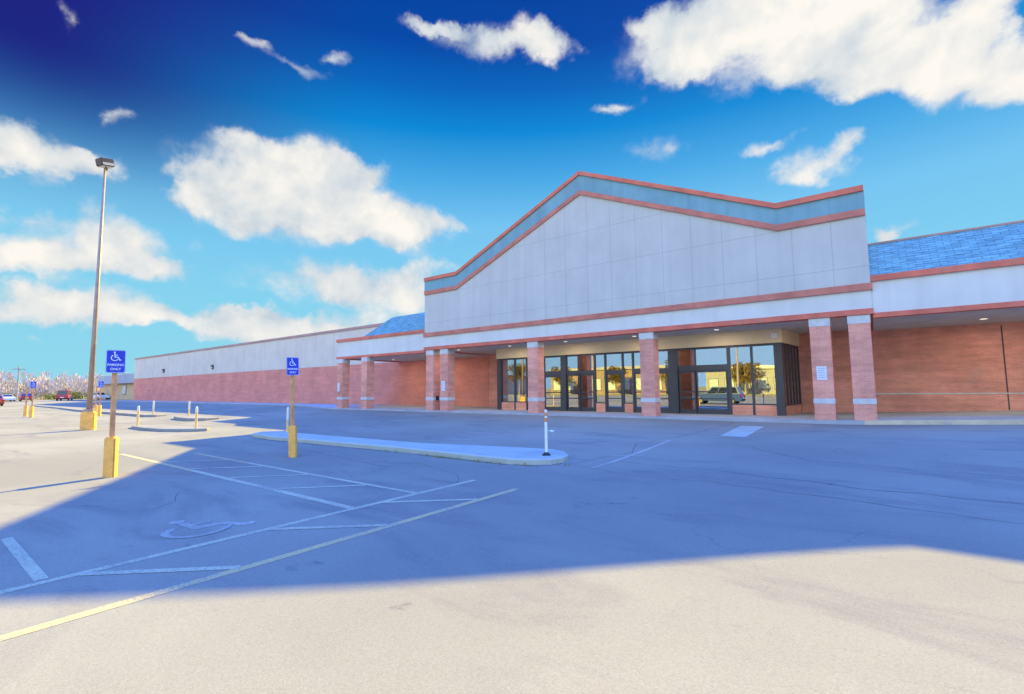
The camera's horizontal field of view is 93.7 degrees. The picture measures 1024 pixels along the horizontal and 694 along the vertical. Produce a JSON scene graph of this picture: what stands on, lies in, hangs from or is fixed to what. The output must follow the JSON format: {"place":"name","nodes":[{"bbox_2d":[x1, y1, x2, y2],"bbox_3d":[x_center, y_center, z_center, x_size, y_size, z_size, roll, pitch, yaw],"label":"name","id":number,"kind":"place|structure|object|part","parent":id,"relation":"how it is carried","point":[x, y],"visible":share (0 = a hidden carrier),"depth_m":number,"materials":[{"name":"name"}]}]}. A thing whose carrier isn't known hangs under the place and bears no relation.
{"place":"outdoors","nodes":[
{"label":"outdoors","id":0,"kind":"place"},
{"bbox_2d":[120,400,384,408],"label":"wing sidewalk","id":1,"kind":"structure","parent":0,"point":[325,406],"depth_m":50.86,"materials":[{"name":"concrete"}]},
{"bbox_2d":[0,399,1023,693],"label":"parking lot","id":2,"kind":"structure","parent":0,"point":[580,577],"depth_m":4.83,"materials":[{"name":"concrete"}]},
{"bbox_2d":[0,395,3,405],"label":"parked car","id":3,"kind":"object","parent":2,"relation":"on","point":[1,400],"visible":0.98,"depth_m":70.40,"materials":[{"name":"orange paint"}]},
{"bbox_2d":[3,394,15,400],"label":"parked car","id":4,"kind":"object","parent":2,"relation":"on","point":[11,397],"visible":0.69,"depth_m":98.04,"materials":[{"name":"white paint"}]},
{"bbox_2d":[1,537,48,580],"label":"stall bar","id":5,"kind":"object","parent":2,"relation":"on","point":[31,567],"visible":1,"depth_m":5.07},
{"bbox_2d":[19,393,31,400],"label":"parked car","id":6,"kind":"object","parent":2,"relation":"on","point":[23,397],"visible":0.71,"depth_m":95.43,"materials":[{"name":"red paint"}]},
{"bbox_2d":[23,382,28,416],"bbox_3d":[-37.992,4.142,37.549,0.228,2.770,0.289,3,-6,-33],"label":"accessible parking sign","id":7,"kind":"object","parent":2,"relation":"on","point":[25,410],"visible":1,"depth_m":37.48,"materials":[{"name":"yellow paint"}]},
{"bbox_2d":[29,382,36,417],"bbox_3d":[-35.808,3.969,35.831,0.289,2.770,0.228,1,-5,-15],"label":"accessible parking sign","id":8,"kind":"object","parent":2,"relation":"on","point":[33,385],"visible":1,"depth_m":35.82,"materials":[{"name":"yellow paint"}]},
{"bbox_2d":[56,390,72,400],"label":"parked car","id":9,"kind":"object","parent":2,"relation":"on","point":[64,394],"visible":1,"depth_m":92.35,"materials":[{"name":"red paint"}]},
{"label":"window","id":10,"kind":"part","parent":9,"relation":"part of","materials":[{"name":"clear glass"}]},
{"bbox_2d":[94,382,97,411],"bbox_3d":[-33.566,4.193,38.729,0.228,2.770,0.289,3,-6,-33],"label":"accessible parking sign","id":11,"kind":"object","parent":2,"relation":"on","point":[95,406],"visible":0.7,"depth_m":38.69,"materials":[{"name":"yellow paint"}]},
{"bbox_2d":[80,157,114,430],"bbox_3d":[-20.404,-2.660,23.552,0.649,13.725,0.730,-4,-6,37],"label":"lot lamp","id":12,"kind":"object","parent":2,"relation":"on","point":[88,418],"visible":0.92,"depth_m":23.35,"materials":[{"name":"metal"}]},
{"bbox_2d":[33,405,165,416],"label":"traffic island","id":13,"kind":"structure","parent":2,"relation":"on","point":[117,412],"depth_m":39.88,"materials":[{"name":"concrete"}]},
{"bbox_2d":[97,381,103,415],"bbox_3d":[-31.794,4.031,37.045,0.289,2.770,0.228,1,-5,-15],"label":"accessible parking sign","id":14,"kind":"object","parent":2,"relation":"on","point":[100,386],"visible":1,"depth_m":37.01,"materials":[{"name":"yellow paint"}]},
{"bbox_2d":[93,392,109,399],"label":"parked car","id":15,"kind":"object","parent":2,"relation":"on","point":[103,395],"visible":0.59,"depth_m":103.62,"materials":[{"name":"white paint"}]},
{"bbox_2d":[102,350,125,477],"bbox_3d":[-8.454,1.446,10.165,0.295,2.773,0.219,1,-5,-19],"label":"accessible parking sign","id":16,"kind":"object","parent":2,"relation":"on","point":[115,362],"visible":1,"depth_m":10.14,"materials":[{"name":"yellow paint"}]},
{"bbox_2d":[131,425,209,431],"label":"traffic island","id":17,"kind":"structure","parent":2,"relation":"on","point":[163,428],"depth_m":22.01,"materials":[{"name":"concrete"}]},
{"bbox_2d":[136,406,139,425],"bbox_3d":[-18.687,3.476,23.970,0.140,1.085,0.136,-4,-6,37],"label":"bollard","id":18,"kind":"object","parent":17,"relation":"on","point":[138,412],"visible":0.91,"depth_m":23.94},
{"bbox_2d":[194,406,197,427],"bbox_3d":[-14.369,3.245,21.834,0.140,1.085,0.136,-4,-6,37],"label":"bollard","id":19,"kind":"object","parent":17,"relation":"on","point":[196,414],"visible":0.88,"depth_m":21.81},
{"bbox_2d":[120,453,249,470],"bbox_3d":[-8.868,2.967,12.809,5.101,0.001,1.395,-4,-6,37],"label":"stall line sunlit","id":20,"kind":"object","parent":2,"relation":"on","point":[175,466],"visible":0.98,"depth_m":12.26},
{"bbox_2d":[174,416,218,420],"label":"traffic island","id":21,"kind":"structure","parent":2,"relation":"on","point":[192,418],"depth_m":29.49,"materials":[{"name":"concrete"}]},
{"bbox_2d":[160,520,256,537],"bbox_3d":[-4.067,2.336,6.164,1.188,0.004,0.801,-1,-5,6],"label":"painted wheelchair symbol","id":22,"kind":"object","parent":2,"relation":"on","point":[165,534],"visible":1,"depth_m":6.28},
{"bbox_2d":[0,480,475,593],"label":"crosswalk inner line","id":23,"kind":"object","parent":2,"relation":"on","point":[126,562],"visible":1,"depth_m":5.47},
{"bbox_2d":[0,488,518,640],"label":"crosswalk edge line","id":24,"kind":"object","parent":2,"relation":"on","point":[92,611],"visible":1,"depth_m":4.52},
{"bbox_2d":[168,460,364,488],"bbox_3d":[-5.774,2.732,10.504,6.903,0.001,1.169,-4,-6,37],"label":"aisle hatching","id":25,"kind":"object","parent":2,"relation":"on","point":[267,476],"visible":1,"depth_m":9.91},
{"bbox_2d":[79,498,476,575],"bbox_3d":[-2.912,2.262,5.448,1.147,0.001,6.444,-4,-6,37],"label":"crosswalk hatching","id":26,"kind":"object","parent":2,"relation":"on","point":[170,569],"visible":1,"depth_m":4.79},
{"bbox_2d":[286,357,298,457],"bbox_3d":[-5.926,1.660,12.919,0.324,2.777,0.214,1,-5,-17],"label":"accessible parking sign","id":27,"kind":"object","parent":2,"relation":"on","point":[292,364],"visible":1,"depth_m":12.90,"materials":[{"name":"yellow paint"}]},
{"bbox_2d":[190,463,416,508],"bbox_3d":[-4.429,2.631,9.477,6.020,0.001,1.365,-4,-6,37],"label":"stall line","id":28,"kind":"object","parent":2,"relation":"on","point":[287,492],"visible":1,"depth_m":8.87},
{"bbox_2d":[251,437,562,465],"bbox_3d":[-4.661,3.075,14.549,13.510,0.001,0.911,-4,-6,33],"label":"gutter stain","id":29,"kind":"object","parent":2,"relation":"on","point":[408,453],"visible":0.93,"depth_m":13.47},
{"bbox_2d":[252,431,568,464],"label":"traffic island","id":30,"kind":"structure","parent":2,"relation":"on","point":[514,455],"depth_m":13.17,"materials":[{"name":"concrete"}]},
{"bbox_2d":[285,407,288,431],"bbox_3d":[-8.934,2.935,19.108,0.140,1.085,0.136,-4,-6,37],"label":"bollard","id":31,"kind":"object","parent":30,"relation":"on","point":[287,420],"visible":0.81,"depth_m":19.07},
{"bbox_2d":[542,410,550,455],"bbox_3d":[0.829,2.076,11.674,0.220,1.100,0.220,-4,-6,37],"label":"delineator post","id":32,"kind":"object","parent":30,"relation":"on","point":[545,453],"visible":1,"depth_m":11.64,"materials":[{"name":"white plastic"}]},
{"bbox_2d":[386,450,568,466],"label":"weeds","id":33,"kind":"object","parent":2,"relation":"on","point":[440,456],"visible":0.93,"depth_m":12.01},
{"bbox_2d":[322,420,670,467],"bbox_3d":[-2.289,3.334,18.936,5.012,0.193,18.276,4,-7,-41],"label":"drive line","id":34,"kind":"object","parent":2,"relation":"on","point":[626,456],"visible":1,"depth_m":12.52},
{"bbox_2d":[133,171,1023,419],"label":"store building","id":35,"kind":"structure","parent":2,"relation":"on","point":[581,291],"depth_m":22.54,"materials":[{"name":"brick"}]},
{"bbox_2d":[441,381,444,390],"bbox_3d":[-4.243,2.403,29.564,0.300,0.610,0.014,-4,-6,37],"label":"notice sign","id":36,"kind":"object","parent":35,"relation":"attached to","point":[442,385],"visible":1,"depth_m":29.57,"materials":[{"name":"paper"}]},
{"bbox_2d":[771,333,777,338],"bbox_3d":[11.654,-0.505,21.327,0.260,0.240,0.065,-4,-6,37],"label":"alarm box","id":37,"kind":"object","parent":35,"relation":"attached to","point":[773,335],"visible":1,"depth_m":21.29,"materials":[{"name":"white paint"}]},
{"bbox_2d":[782,343,801,415],"bbox_3d":[13.043,1.532,22.443,0.164,3.266,3.090,-5,-7,42],"label":"side window frame","id":38,"kind":"structure","parent":35,"relation":"in","point":[793,399],"depth_m":22.44,"materials":[{"name":"black metal"}]},
{"bbox_2d":[816,366,826,379],"bbox_3d":[11.469,0.968,17.765,0.320,0.510,0.014,-4,-6,37],"label":"notice sign","id":39,"kind":"object","parent":35,"relation":"attached to","point":[821,371],"visible":1,"depth_m":17.76,"materials":[{"name":"paper"}]},
{"bbox_2d":[156,412,1021,523],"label":"asphalt cracks","id":40,"kind":"object","parent":2,"relation":"on","point":[720,470],"visible":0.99,"depth_m":9.36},
{"bbox_2d":[329,408,1023,424],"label":"kerb","id":41,"kind":"structure","parent":2,"relation":"on","point":[945,422],"depth_m":17.69,"materials":[{"name":"concrete"}]},
{"bbox_2d":[721,426,762,436],"bbox_3d":[7.697,2.797,15.966,0.760,0.120,3.000,-4,-6,37],"label":"concrete patch","id":42,"kind":"object","parent":2,"relation":"on","point":[742,431],"visible":1,"depth_m":15.82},
{"bbox_2d":[0,0,1023,389],"label":"sky","id":43,"kind":"structure","parent":0,"point":[282,168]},
{"bbox_2d":[349,405,1023,419],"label":"sidewalk","id":44,"kind":"structure","parent":0,"point":[967,415],"depth_m":20.15,"materials":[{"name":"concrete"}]},
{"label":"ground","id":45,"kind":"structure","parent":0,"visible":0},
{"bbox_2d":[1,370,33,394],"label":"bare tree","id":46,"kind":"object","parent":45,"relation":"on","point":[9,376],"visible":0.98,"depth_m":125.43,"materials":[{"name":"beige plant"}]},
{"bbox_2d":[12,366,26,400],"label":"utility pole","id":47,"kind":"object","parent":45,"relation":"on","point":[17,387],"visible":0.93,"depth_m":105.68,"materials":[{"name":"wood"}]},
{"bbox_2d":[0,369,109,399],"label":"woods","id":48,"kind":"object","parent":45,"relation":"on","point":[45,385],"visible":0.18,"depth_m":151.56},
{"bbox_2d":[36,392,81,399],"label":"bush","id":49,"kind":"object","parent":45,"relation":"on","point":[49,397],"visible":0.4,"depth_m":114.72,"materials":[{"name":"green plant"}]},
{"bbox_2d":[61,374,79,392],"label":"bare tree","id":50,"kind":"object","parent":45,"relation":"on","point":[70,379],"visible":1,"depth_m":126.33,"materials":[{"name":"beige plant"}]},
{"bbox_2d":[96,374,133,399],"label":"tan building","id":51,"kind":"structure","parent":45,"relation":"on","point":[125,384],"depth_m":99.46,"materials":[{"name":"beige paint"}]},
{"bbox_2d":[122,385,126,394],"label":"window","id":52,"kind":"structure","parent":51,"relation":"in","point":[124,386],"depth_m":98.82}
]}

